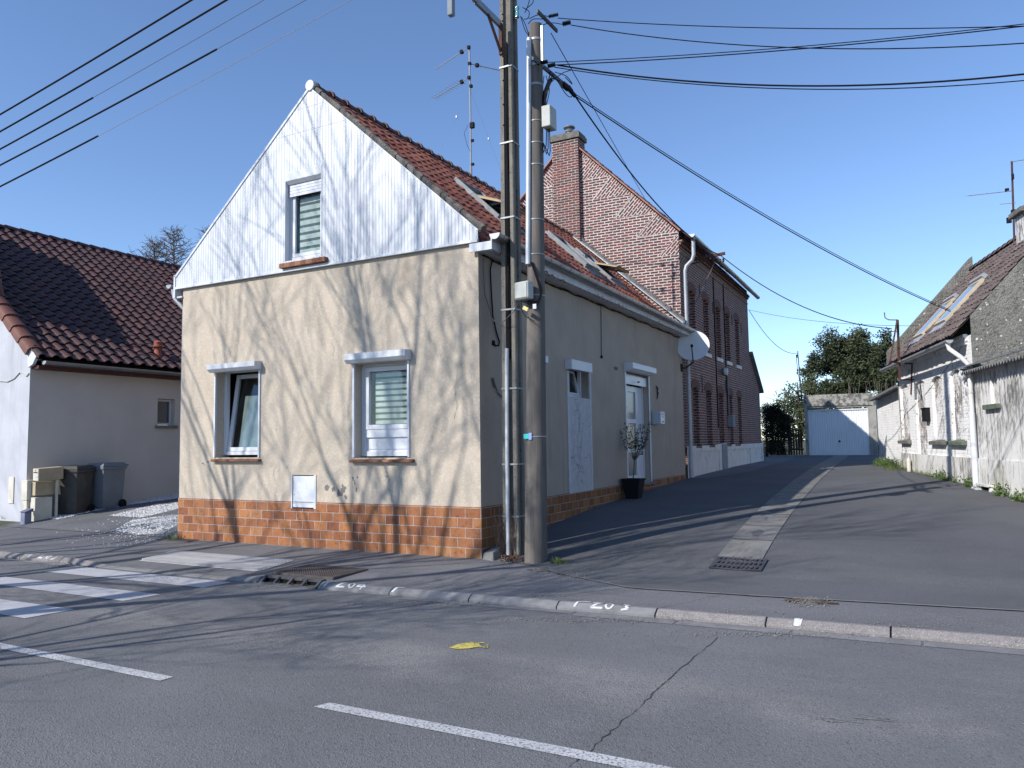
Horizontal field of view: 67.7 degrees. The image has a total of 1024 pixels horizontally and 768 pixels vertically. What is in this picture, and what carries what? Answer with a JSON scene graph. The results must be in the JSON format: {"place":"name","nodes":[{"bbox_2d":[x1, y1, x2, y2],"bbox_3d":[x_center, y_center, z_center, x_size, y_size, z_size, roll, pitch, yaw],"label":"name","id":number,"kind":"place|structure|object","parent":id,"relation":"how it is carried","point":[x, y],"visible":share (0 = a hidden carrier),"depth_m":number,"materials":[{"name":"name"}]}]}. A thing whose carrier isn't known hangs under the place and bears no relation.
{"place":"outdoors","nodes":[
{"label":"outdoors","id":0,"kind":"place"},
{"bbox_2d":[20,508,33,523],"bbox_3d":[-9.973,2.724,15.652,0.190,0.330,0.180,-3,-5,28],"label":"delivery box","id":1,"kind":"object","parent":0,"point":[26,514],"visible":0.85,"depth_m":15.61,"materials":[{"name":"grey plastic"}]},
{"bbox_2d":[3,498,177,537],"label":"driveway","id":2,"kind":"structure","parent":0,"point":[85,522],"depth_m":15.40,"materials":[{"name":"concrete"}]},
{"bbox_2d":[21,480,37,510],"bbox_3d":[-10.127,2.461,15.988,0.210,0.890,0.215,-3,-5,28],"label":"meter cabinet","id":3,"kind":"object","parent":2,"relation":"on","point":[26,491],"visible":0.49,"depth_m":15.91,"materials":[{"name":"white plastic"}]},
{"bbox_2d":[30,496,51,520],"bbox_3d":[-9.881,2.635,16.006,0.170,0.520,0.360,-3,-5,28],"label":"meter cabinet","id":4,"kind":"object","parent":2,"relation":"on","point":[42,507],"visible":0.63,"depth_m":15.93,"materials":[{"name":"white plastic"}]},
{"bbox_2d":[0,440,891,636],"bbox_3d":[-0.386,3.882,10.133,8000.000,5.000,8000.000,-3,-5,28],"label":"ground","id":5,"kind":"structure","parent":0,"point":[2,523],"depth_m":16.07,"materials":[{"name":"grey"}]},
{"bbox_2d":[33,466,62,516],"bbox_3d":[-9.776,2.320,16.056,0.214,1.153,0.543,-3,-5,28],"label":"letterbox","id":6,"kind":"object","parent":5,"relation":"on","point":[48,473],"visible":0.98,"depth_m":16.07,"materials":[{"name":"metal"}]},
{"bbox_2d":[32,481,54,495],"bbox_3d":[-9.878,2.200,16.091,0.120,0.280,0.420,-3,-5,28],"label":"letterbox","id":7,"kind":"object","parent":6,"relation":"attached to","point":[44,488],"visible":1,"depth_m":16.03,"materials":[{"name":"beige metal"}]},
{"bbox_2d":[0,224,182,521],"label":"house","id":8,"kind":"structure","parent":5,"relation":"on","point":[90,350],"depth_m":18.35,"materials":[{"name":"grey paint"}]},
{"bbox_2d":[155,399,177,427],"bbox_3d":[-8.745,0.752,19.198,0.240,0.730,0.620,-3,-5,28],"label":"window","id":9,"kind":"structure","parent":8,"relation":"in","point":[164,406],"depth_m":19.26,"materials":[{"name":"white plastic"}]},
{"bbox_2d":[18,494,178,548],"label":"gravel","id":10,"kind":"structure","parent":5,"relation":"on","point":[154,509],"depth_m":15.16,"materials":[{"name":"grey gravel"}]},
{"bbox_2d":[58,465,95,513],"bbox_3d":[-9.525,2.307,16.637,0.556,1.060,0.683,-1,-4,6],"label":"wheelie bin","id":11,"kind":"object","parent":10,"relation":"on","point":[75,483],"visible":0.95,"depth_m":16.38,"materials":[{"name":"plastic"}]},
{"bbox_2d":[87,462,128,507],"bbox_3d":[-9.155,2.292,17.238,0.576,1.030,0.704,-3,-5,22],"label":"wheelie bin","id":12,"kind":"object","parent":10,"relation":"on","point":[108,484],"visible":0.9,"depth_m":17.03,"materials":[{"name":"grey plastic"}]},
{"bbox_2d":[128,235,175,261],"bbox_3d":[-16.316,-1.712,34.822,1.893,10.351,2.338,-1,-4,-1],"label":"bare tree","id":13,"kind":"object","parent":5,"relation":"on","point":[153,244],"visible":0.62,"depth_m":34.89,"materials":[{"name":"plant"}]},
{"bbox_2d":[148,225,195,265],"bbox_3d":[-14.961,-1.925,33.764,2.424,10.572,2.502,1,-5,-17],"label":"bare tree","id":14,"kind":"object","parent":5,"relation":"on","point":[166,256],"visible":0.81,"depth_m":33.87,"materials":[{"name":"plant"}]},
{"bbox_2d":[166,80,696,558],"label":"house","id":15,"kind":"structure","parent":5,"relation":"on","point":[340,346],"depth_m":12.04,"materials":[{"name":"paint"}]},
{"bbox_2d":[207,361,261,461],"bbox_3d":[-4.466,0.472,12.702,1.110,1.625,0.599,-3,-5,28],"label":"window","id":16,"kind":"structure","parent":15,"relation":"in","point":[249,444],"depth_m":12.82,"materials":[{"name":"white plastic"}]},
{"bbox_2d":[279,165,327,268],"bbox_3d":[-3.074,-2.620,12.459,0.950,1.570,1.020,-3,-5,28],"label":"window","id":17,"kind":"structure","parent":15,"relation":"in","point":[305,184],"depth_m":12.23,"materials":[{"name":"white plastic"}]},
{"bbox_2d":[291,475,316,508],"bbox_3d":[-3.217,1.667,11.800,0.502,0.515,0.032,-3,-5,28],"label":"meter door","id":18,"kind":"structure","parent":15,"relation":"in","point":[303,488],"depth_m":11.80,"materials":[{"name":"white plastic"}]},
{"bbox_2d":[344,349,414,461],"bbox_3d":[-1.888,0.337,11.231,1.160,1.620,0.410,-3,-5,28],"label":"window","id":19,"kind":"structure","parent":15,"relation":"in","point":[392,379],"depth_m":11.37,"materials":[{"name":"white plastic"}]},
{"bbox_2d":[434,45,500,179],"bbox_3d":[-0.770,-5.890,16.804,1.919,3.150,2.315,0,-4,-9],"label":"tv antenna","id":20,"kind":"object","parent":15,"relation":"on","point":[472,124],"visible":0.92,"depth_m":16.74,"materials":[{"name":"metal"}]},
{"bbox_2d":[565,359,591,397],"bbox_3d":[1.079,-0.072,13.515,0.443,0.620,1.090,-3,-5,28],"label":"window","id":21,"kind":"structure","parent":15,"relation":"in","point":[570,364],"depth_m":13.56,"materials":[{"name":"white plastic"}]},
{"bbox_2d":[567,370,592,493],"bbox_3d":[1.198,0.788,13.466,0.028,2.235,1.080,-3,-5,28],"label":"blocked doorway","id":22,"kind":"structure","parent":15,"relation":"in","point":[579,410],"depth_m":13.42,"materials":[{"name":"grey paint"}]},
{"bbox_2d":[624,362,656,484],"bbox_3d":[2.690,0.873,16.252,0.390,2.550,1.620,-3,-5,28],"label":"door","id":23,"kind":"structure","parent":15,"relation":"in","point":[634,414],"depth_m":16.47,"materials":[{"name":"white plastic"}]},
{"bbox_2d":[652,411,664,423],"bbox_3d":[3.308,0.766,17.207,0.200,0.280,0.310,-3,-5,28],"label":"letterbox","id":24,"kind":"object","parent":15,"relation":"attached to","point":[658,417],"visible":1,"depth_m":17.08,"materials":[{"name":"grey metal"}]},
{"bbox_2d":[678,331,709,371],"bbox_3d":[4.492,-0.851,19.226,0.663,1.021,0.753,2,-5,-33],"label":"satellite dish","id":25,"kind":"object","parent":15,"relation":"attached to","point":[695,345],"visible":0.96,"depth_m":19.24,"materials":[{"name":"metal"}]},
{"bbox_2d":[483,544,503,560],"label":"concrete block","id":26,"kind":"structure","parent":5,"relation":"on","point":[492,554],"depth_m":10.18,"materials":[{"name":"grey concrete"}]},
{"bbox_2d":[499,0,524,555],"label":"concrete pole","id":27,"kind":"object","parent":5,"relation":"on","point":[512,389],"visible":0.95,"depth_m":10.53,"materials":[{"name":"black concrete"}]},
{"bbox_2d":[0,0,192,114],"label":"overhead wire","id":28,"kind":"object","parent":27,"relation":"attached to","point":[109,49],"visible":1,"depth_m":14.29,"materials":[{"name":"black"}]},
{"bbox_2d":[0,0,227,131],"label":"overhead wire","id":29,"kind":"object","parent":27,"relation":"attached to","point":[132,55],"visible":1,"depth_m":14.05,"materials":[{"name":"black"}]},
{"bbox_2d":[0,0,263,149],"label":"overhead wire","id":30,"kind":"object","parent":27,"relation":"attached to","point":[57,117],"visible":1,"depth_m":14.50,"materials":[{"name":"grey"}]},
{"bbox_2d":[0,0,305,165],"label":"overhead wire","id":31,"kind":"object","parent":27,"relation":"attached to","point":[142,89],"visible":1,"depth_m":13.88,"materials":[{"name":"grey"}]},
{"bbox_2d":[0,0,350,186],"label":"overhead wire","id":32,"kind":"object","parent":27,"relation":"attached to","point":[60,155],"visible":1,"depth_m":14.26,"materials":[{"name":"metal"}]},
{"bbox_2d":[447,0,503,55],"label":"street lamp","id":33,"kind":"object","parent":27,"relation":"attached to","point":[488,12],"visible":1,"depth_m":10.42,"materials":[{"name":"metal"}]},
{"bbox_2d":[492,504,514,556],"bbox_3d":[-0.122,1.960,10.360,0.301,0.785,0.344,-1,-4,-4],"label":"dead ivy","id":34,"kind":"object","parent":27,"relation":"attached to","point":[500,538],"visible":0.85,"depth_m":10.24,"materials":[{"name":"brown plant"}]},
{"bbox_2d":[0,551,1023,648],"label":"kerb","id":35,"kind":"structure","parent":5,"relation":"on","point":[993,640],"depth_m":6.62,"materials":[{"name":"concrete"}]},
{"bbox_2d":[793,618,802,625],"bbox_3d":[2.529,2.101,6.729,0.072,0.044,0.112,-3,-5,28],"label":"kerb lettering","id":36,"kind":"object","parent":35,"relation":"on","point":[797,621],"visible":1,"depth_m":6.72,"materials":[{"name":"paint"}]},
{"bbox_2d":[1,462,1022,564],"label":"grass tufts","id":37,"kind":"object","parent":5,"relation":"on","point":[558,561],"visible":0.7,"depth_m":14.77,"materials":[{"name":"green plant"}]},
{"bbox_2d":[524,9,576,563],"bbox_3d":[0.691,-1.275,10.426,1.327,7.630,0.568,3,-6,-44],"label":"wooden pole","id":38,"kind":"object","parent":5,"relation":"on","point":[535,502],"visible":0.93,"depth_m":10.04,"materials":[{"name":"grey wood"}]},
{"bbox_2d":[483,258,542,323],"bbox_3d":[-0.041,-1.283,10.248,0.234,1.006,1.050,3,-6,-43],"label":"junction box","id":39,"kind":"object","parent":38,"relation":"attached to","point":[523,290],"visible":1,"depth_m":9.94,"materials":[{"name":"white plastic"}]},
{"bbox_2d":[524,433,531,439],"bbox_3d":[0.204,0.681,9.908,0.120,0.090,0.013,-3,-5,28],"label":"pole tag","id":40,"kind":"object","parent":38,"relation":"attached to","point":[528,436],"visible":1,"depth_m":9.90,"materials":[{"name":"teal plastic"}]},
{"bbox_2d":[520,0,573,104],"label":"jumper wires","id":41,"kind":"object","parent":38,"relation":"attached to","point":[555,72],"visible":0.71,"depth_m":10.73,"materials":[{"name":"black rubber"}]},
{"bbox_2d":[541,71,559,155],"bbox_3d":[0.583,-3.678,10.443,0.178,1.310,0.673,-3,-5,28],"label":"junction box","id":42,"kind":"object","parent":38,"relation":"attached to","point":[549,124],"visible":1,"depth_m":10.19,"materials":[{"name":"white plastic"}]},
{"bbox_2d":[575,97,720,255],"bbox_3d":[3.237,-3.697,15.766,0.026,0.542,10.105,-3,-5,27],"label":"service cable","id":43,"kind":"object","parent":38,"relation":"attached to","point":[634,177],"visible":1,"depth_m":13.60,"materials":[{"name":"black plastic"}]},
{"bbox_2d":[576,94,949,309],"bbox_3d":[5.227,-2.953,13.937,10.065,2.433,0.012,2,-5,-32],"label":"service cable","id":44,"kind":"object","parent":38,"relation":"attached to","point":[743,201],"visible":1,"depth_m":13.10,"materials":[{"name":"black plastic"}]},
{"bbox_2d":[576,96,950,311],"bbox_3d":[5.216,-2.920,13.912,10.109,2.428,0.018,2,-5,-32],"label":"service cable","id":45,"kind":"object","parent":38,"relation":"attached to","point":[748,206],"visible":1,"depth_m":13.14,"materials":[{"name":"black plastic"}]},
{"bbox_2d":[548,24,1023,62],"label":"overhead wire","id":46,"kind":"object","parent":38,"relation":"attached to","point":[784,47],"visible":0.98,"depth_m":9.47,"materials":[{"name":"black"}]},
{"bbox_2d":[555,27,1017,64],"bbox_3d":[7.154,-13.003,9.124,14.018,17.664,0.014,-2,-5,17],"label":"overhead wire","id":47,"kind":"object","parent":38,"relation":"attached to","point":[791,49],"visible":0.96,"depth_m":9.57,"materials":[{"name":"black"}]},
{"bbox_2d":[555,67,1023,89],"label":"overhead wire","id":48,"kind":"object","parent":38,"relation":"attached to","point":[794,88],"visible":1,"depth_m":9.61,"materials":[{"name":"black"}]},
{"bbox_2d":[557,65,1023,86],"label":"overhead wire","id":49,"kind":"object","parent":38,"relation":"attached to","point":[796,85],"visible":0.98,"depth_m":9.61,"materials":[{"name":"black"}]},
{"bbox_2d":[558,18,1023,28],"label":"overhead wire","id":50,"kind":"object","parent":38,"relation":"attached to","point":[796,28],"visible":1,"depth_m":9.59,"materials":[{"name":"black"}]},
{"bbox_2d":[571,25,1023,48],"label":"overhead wire","id":51,"kind":"object","parent":38,"relation":"attached to","point":[802,47],"visible":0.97,"depth_m":9.76,"materials":[{"name":"black"}]},
{"bbox_2d":[520,125,763,477],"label":"brick house","id":52,"kind":"structure","parent":5,"relation":"on","point":[609,214],"depth_m":21.27,"materials":[{"name":"red brick"}]},
{"bbox_2d":[551,33,645,199],"bbox_3d":[2.074,-4.900,15.555,0.013,0.826,10.438,-2,-5,17],"label":"service cable","id":53,"kind":"object","parent":52,"relation":"attached to","point":[593,107],"visible":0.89,"depth_m":13.19,"materials":[{"name":"black plastic"}]},
{"bbox_2d":[721,256,891,328],"bbox_3d":[7.475,-2.395,19.586,4.035,2.213,0.024,-2,-5,17],"label":"service cable","id":54,"kind":"object","parent":52,"relation":"attached to","point":[803,306],"visible":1,"depth_m":19.55,"materials":[{"name":"black plastic"}]},
{"bbox_2d":[751,310,897,325],"bbox_3d":[9.094,-2.034,22.849,0.012,2.094,9.638,0,-4,-6],"label":"service cable","id":55,"kind":"object","parent":52,"relation":"attached to","point":[831,322],"visible":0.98,"depth_m":21.92,"materials":[{"name":"black plastic"}]},
{"bbox_2d":[760,402,795,456],"bbox_3d":[11.812,2.079,33.998,1.866,2.597,1.112,-1,-4,-1],"label":"hedge","id":56,"kind":"object","parent":5,"relation":"on","point":[776,433],"visible":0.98,"depth_m":33.78,"materials":[{"name":"green plant"}]},
{"bbox_2d":[768,455,804,456],"bbox_3d":[12.138,3.202,33.704,1.773,0.140,0.442,-1,-4,0],"label":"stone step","id":57,"kind":"object","parent":5,"relation":"on","point":[783,455],"visible":0.53,"depth_m":33.49,"materials":[{"name":"concrete"}]},
{"bbox_2d":[763,364,826,451],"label":"evergreen tree","id":58,"kind":"object","parent":5,"relation":"on","point":[810,385],"visible":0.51,"depth_m":41.85,"materials":[{"name":"green plant"}]},
{"bbox_2d":[788,429,803,454],"bbox_3d":[13.227,2.716,35.557,0.738,1.262,0.076,-1,-4,0],"label":"picket fence","id":59,"kind":"object","parent":5,"relation":"on","point":[795,439],"visible":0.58,"depth_m":35.53,"materials":[{"name":"black metal"}]},
{"bbox_2d":[803,393,878,454],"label":"garage","id":60,"kind":"structure","parent":5,"relation":"on","point":[841,431],"depth_m":34.54,"materials":[{"name":"concrete"}]},
{"bbox_2d":[807,408,869,454],"bbox_3d":[14.794,2.192,34.584,2.530,2.110,0.080,-3,-5,28],"label":"garage door","id":61,"kind":"structure","parent":60,"relation":"in","point":[830,431],"depth_m":34.58,"materials":[{"name":"paint"}]},
{"bbox_2d":[800,323,881,409],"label":"evergreen tree","id":62,"kind":"object","parent":5,"relation":"on","point":[843,358],"visible":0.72,"depth_m":45.44,"materials":[{"name":"green plant"}]},
{"bbox_2d":[847,375,895,408],"bbox_3d":[17.338,1.094,36.981,2.637,3.098,0.339,-1,-4,1],"label":"bare shrub","id":63,"kind":"object","parent":5,"relation":"on","point":[866,389],"visible":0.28,"depth_m":37.07,"materials":[{"name":"brown plant"}]},
{"bbox_2d":[862,327,896,394],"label":"evergreen tree","id":64,"kind":"object","parent":5,"relation":"on","point":[881,349],"visible":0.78,"depth_m":44.49,"materials":[{"name":"green plant"}]},
{"bbox_2d":[873,456,901,467],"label":"ground plants","id":65,"kind":"object","parent":5,"relation":"on","point":[884,462],"visible":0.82,"depth_m":22.12,"materials":[{"name":"green plant"}]},
{"bbox_2d":[867,205,1023,495],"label":"house","id":66,"kind":"structure","parent":5,"relation":"on","point":[957,413],"depth_m":16.22,"materials":[{"name":"white concrete"}]},
{"bbox_2d":[884,312,913,394],"bbox_3d":[9.763,-0.806,19.403,2.039,2.100,0.452,3,-6,-44],"label":"cable mast","id":67,"kind":"object","parent":66,"relation":"attached to","point":[898,350],"visible":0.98,"depth_m":19.33,"materials":[{"name":"metal"}]},
{"bbox_2d":[968,159,1023,242],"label":"tv antenna","id":68,"kind":"object","parent":66,"relation":"on","point":[1013,202],"visible":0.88,"depth_m":17.62,"materials":[{"name":"metal"}]},
{"bbox_2d":[931,468,1023,502],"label":"weeds","id":69,"kind":"object","parent":5,"relation":"on","point":[997,489],"visible":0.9,"depth_m":13.63,"materials":[{"name":"green plant"}]},
{"bbox_2d":[0,557,1023,767],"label":"road","id":70,"kind":"structure","parent":0,"point":[723,701],"depth_m":5.19,"materials":[{"name":"grey asphalt"}]},
{"bbox_2d":[0,567,230,617],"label":"crosswalk stripes","id":71,"kind":"object","parent":70,"relation":"on","point":[17,609],"visible":1,"depth_m":9.27,"materials":[{"name":"paint"}]},
{"bbox_2d":[258,574,325,588],"bbox_3d":[-2.663,2.572,9.199,0.960,0.464,0.196,-3,-5,28],"label":"kerb inlet","id":72,"kind":"object","parent":70,"relation":"on","point":[289,580],"visible":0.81,"depth_m":9.21,"materials":[{"name":"metal"}]},
{"bbox_2d":[0,643,673,767],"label":"line","id":73,"kind":"object","parent":70,"relation":"on","point":[560,750],"visible":1,"depth_m":4.50,"materials":[{"name":"paint"}]},
{"bbox_2d":[102,565,657,617],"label":"concrete kerb","id":74,"kind":"structure","parent":70,"relation":"on","point":[639,611],"depth_m":8.12,"materials":[{"name":"grey concrete"}]},
{"bbox_2d":[324,582,365,588],"bbox_3d":[-1.917,2.327,8.815,0.574,0.040,0.116,-3,-5,25],"label":"kerb lettering","id":75,"kind":"object","parent":74,"relation":"on","point":[348,585],"visible":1,"depth_m":8.78,"materials":[{"name":"paint"}]},
{"bbox_2d":[573,601,630,609],"bbox_3d":[0.882,2.183,7.499,0.568,0.040,0.126,-3,-5,28],"label":"kerb lettering","id":76,"kind":"object","parent":74,"relation":"on","point":[606,607],"visible":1,"depth_m":7.48,"materials":[{"name":"paint"}]},
{"bbox_2d":[449,642,488,648],"bbox_3d":[-0.357,2.161,6.311,0.334,0.001,0.202,0,-4,-5],"label":"yellow paint mark","id":77,"kind":"object","parent":70,"relation":"on","point":[467,645],"visible":1,"depth_m":6.30,"materials":[{"name":"yellow paint"}]},
{"bbox_2d":[2,511,1015,672],"bbox_3d":[-0.018,2.097,9.437,13.892,0.609,9.524,1,-5,-25],"label":"grit","id":78,"kind":"object","parent":70,"relation":"on","point":[774,635],"visible":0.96,"depth_m":7.17,"materials":[{"name":"grey gravel"}]},
{"bbox_2d":[0,558,1023,654],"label":"gutter strip","id":79,"kind":"object","parent":70,"relation":"on","point":[903,641],"visible":1,"depth_m":6.73,"materials":[{"name":"concrete"}]},
{"bbox_2d":[228,625,894,722],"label":"chalk marks","id":80,"kind":"object","parent":70,"relation":"on","point":[872,718],"visible":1,"depth_m":4.53},
{"bbox_2d":[569,637,717,766],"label":"road crack","id":81,"kind":"object","parent":70,"relation":"on","point":[646,699],"visible":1,"depth_m":5.00,"materials":[{"name":"grey asphalt"}]},
{"bbox_2d":[0,526,1023,636],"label":"pavement","id":82,"kind":"structure","parent":0,"point":[469,575],"depth_m":8.95,"materials":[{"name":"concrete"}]},
{"bbox_2d":[155,537,197,541],"bbox_3d":[-5.598,2.646,12.948,0.800,0.041,0.440,-3,-5,28],"label":"drain cover","id":83,"kind":"object","parent":82,"relation":"on","point":[180,540],"visible":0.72,"depth_m":12.80,"materials":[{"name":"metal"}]},
{"bbox_2d":[140,550,291,570],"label":"tactile paving","id":84,"kind":"structure","parent":82,"relation":"on","point":[238,562],"depth_m":10.81,"materials":[{"name":"white concrete"}]},
{"bbox_2d":[272,564,367,579],"bbox_3d":[-2.419,2.369,9.618,1.000,0.046,0.660,-3,-5,28],"label":"drain cover","id":85,"kind":"object","parent":82,"relation":"on","point":[327,572],"visible":1,"depth_m":9.52,"materials":[{"name":"metal"}]},
{"bbox_2d":[498,553,756,563],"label":"dead leaves","id":86,"kind":"object","parent":82,"relation":"on","point":[510,557],"visible":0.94,"depth_m":10.02,"materials":[{"name":"brown plant"}]},
{"bbox_2d":[785,598,837,603],"bbox_3d":[2.898,2.101,7.391,0.493,0.006,0.179,-3,-5,28],"label":"pothole","id":87,"kind":"object","parent":82,"relation":"on","point":[809,600],"visible":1,"depth_m":7.40,"materials":[{"name":"brown"}]},
{"bbox_2d":[0,0,1023,439],"label":"sky","id":88,"kind":"structure","parent":0,"point":[882,180],"materials":[{"name":"blue"}]},
{"bbox_2d":[693,456,798,477],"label":"footpath","id":89,"kind":"structure","parent":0,"point":[749,467],"depth_m":23.53,"materials":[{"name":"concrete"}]},
{"bbox_2d":[499,455,1023,610],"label":"alley road","id":90,"kind":"structure","parent":0,"point":[927,540],"depth_m":10.24,"materials":[{"name":"grey asphalt"}]},
{"bbox_2d":[620,421,651,498],"bbox_3d":[2.465,1.502,15.086,0.658,1.531,0.474,-3,-5,28],"label":"potted plant","id":91,"kind":"object","parent":90,"relation":"on","point":[633,487],"visible":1,"depth_m":15.01,"materials":[{"name":"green plant"}]},
{"bbox_2d":[709,556,767,571],"bbox_3d":[2.699,2.145,9.081,0.600,0.094,0.490,-3,-5,28],"label":"drain grate","id":92,"kind":"object","parent":90,"relation":"on","point":[718,561],"visible":1,"depth_m":9.06,"materials":[{"name":"metal"}]},
{"bbox_2d":[718,455,849,558],"bbox_3d":[8.818,2.656,21.729,0.619,0.687,27.637,-3,-5,26],"label":"drainage channel","id":93,"kind":"object","parent":90,"relation":"on","point":[792,495],"visible":1,"depth_m":11.85,"materials":[{"name":"concrete"}]},
{"bbox_2d":[549,569,1023,610],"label":"paving joint","id":94,"kind":"object","parent":90,"relation":"on","point":[788,597],"visible":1,"depth_m":7.55,"materials":[{"name":"concrete"}]},
{"bbox_2d":[796,351,802,403],"bbox_3d":[13.275,-0.311,35.258,0.228,2.457,0.091,0,-4,-7],"label":"cable mast","id":95,"kind":"object","parent":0,"point":[797,355],"visible":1,"depth_m":35.27,"materials":[{"name":"metal"}]},
{"bbox_2d":[749,310,796,353],"bbox_3d":[10.929,-1.972,31.527,0.022,0.946,9.016,-3,-5,31],"label":"service cable","id":96,"kind":"object","parent":95,"relation":"attached to","point":[768,337],"visible":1,"depth_m":30.28,"materials":[{"name":"black plastic"}]}
]}

